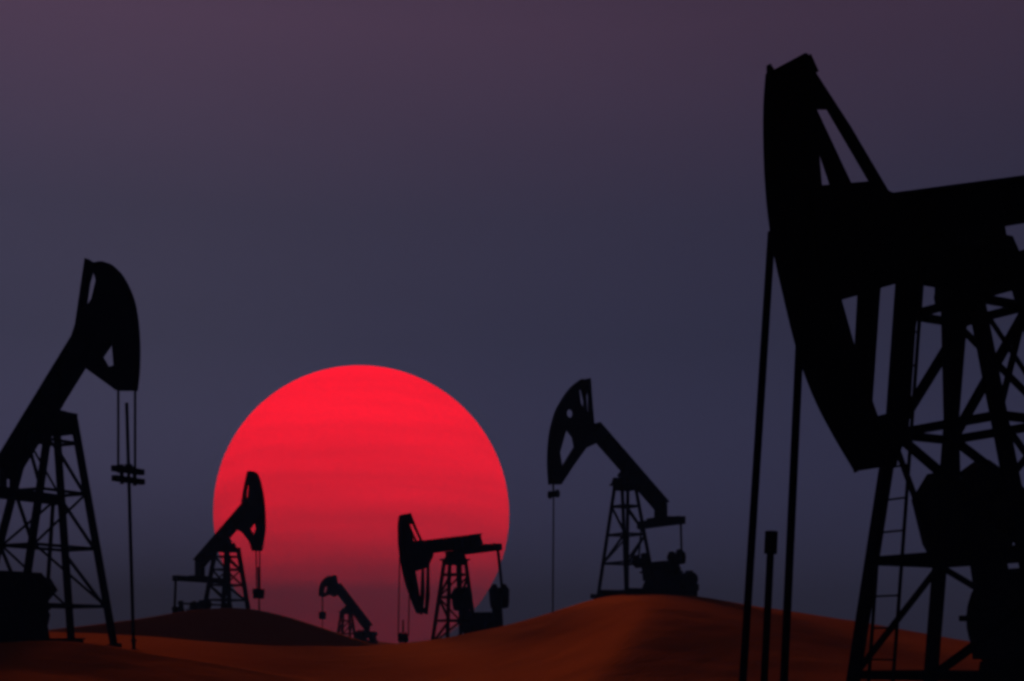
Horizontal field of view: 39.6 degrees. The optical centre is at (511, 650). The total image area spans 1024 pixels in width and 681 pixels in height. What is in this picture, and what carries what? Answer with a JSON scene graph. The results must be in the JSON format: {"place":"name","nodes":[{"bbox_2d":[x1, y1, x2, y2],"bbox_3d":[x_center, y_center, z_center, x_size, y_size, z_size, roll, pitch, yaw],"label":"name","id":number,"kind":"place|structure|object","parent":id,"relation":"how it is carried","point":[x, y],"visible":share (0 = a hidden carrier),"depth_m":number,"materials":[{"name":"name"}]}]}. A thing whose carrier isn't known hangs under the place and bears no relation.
{"place":"outdoors","nodes":[
{"label":"outdoors","id":0,"kind":"place"},
{"bbox_2d":[213,365,508,643],"bbox_3d":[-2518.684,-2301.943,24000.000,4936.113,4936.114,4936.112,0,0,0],"label":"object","id":1,"kind":"object","parent":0,"point":[349,465],"visible":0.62,"depth_m":22061.19,"materials":[{"name":"red"}]},
{"bbox_2d":[0,594,981,680],"bbox_3d":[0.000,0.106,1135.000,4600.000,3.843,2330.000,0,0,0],"label":"terrain","id":2,"kind":"structure","parent":0,"point":[646,637],"depth_m":33.39,"materials":[{"name":"brown sand"}]},
{"bbox_2d":[0,258,144,647],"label":"pumpjack","id":3,"kind":"object","parent":2,"relation":"on","point":[106,319],"visible":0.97,"depth_m":36.62,"materials":[{"name":"paint"}]},
{"bbox_2d":[131,639,138,650],"bbox_3d":[-9.460,0.081,35.570,0.273,0.746,0.273,0,0,30],"label":"wellhead","id":4,"kind":"object","parent":2,"relation":"on","point":[133,641],"visible":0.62,"depth_m":35.53,"materials":[{"name":"metal"}]},
{"bbox_2d":[172,471,265,612],"bbox_3d":[-12.966,-4.629,64.618,4.282,6.745,3.644,0,0,3],"label":"pumpjack","id":5,"kind":"object","parent":2,"relation":"on","point":[249,512],"visible":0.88,"depth_m":63.55,"materials":[{"name":"paint"}]},
{"bbox_2d":[319,575,377,643],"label":"pumpjack","id":6,"kind":"object","parent":2,"relation":"on","point":[351,608],"visible":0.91,"depth_m":104.85,"materials":[{"name":"paint"}]},
{"bbox_2d":[397,513,508,642],"bbox_3d":[-1.523,-2.003,51.967,5.371,5.782,3.284,0,0,-6],"label":"pumpjack","id":7,"kind":"object","parent":2,"relation":"on","point":[415,555],"visible":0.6,"depth_m":50.92,"materials":[{"name":"paint"}]},
{"bbox_2d":[547,378,698,612],"bbox_3d":[3.601,-4.836,45.995,5.682,7.726,2.600,0,0,-30],"label":"pumpjack","id":8,"kind":"object","parent":2,"relation":"on","point":[585,431],"visible":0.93,"depth_m":45.70,"materials":[{"name":"paint"}]},
{"bbox_2d":[739,53,1023,680],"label":"pumpjack","id":9,"kind":"object","parent":2,"relation":"on","point":[836,241],"visible":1,"depth_m":13.34,"materials":[{"name":"paint"}]},
{"bbox_2d":[0,0,1023,640],"label":"sky","id":10,"kind":"structure","parent":0,"point":[501,206],"materials":[{"name":"purple"}]}
]}

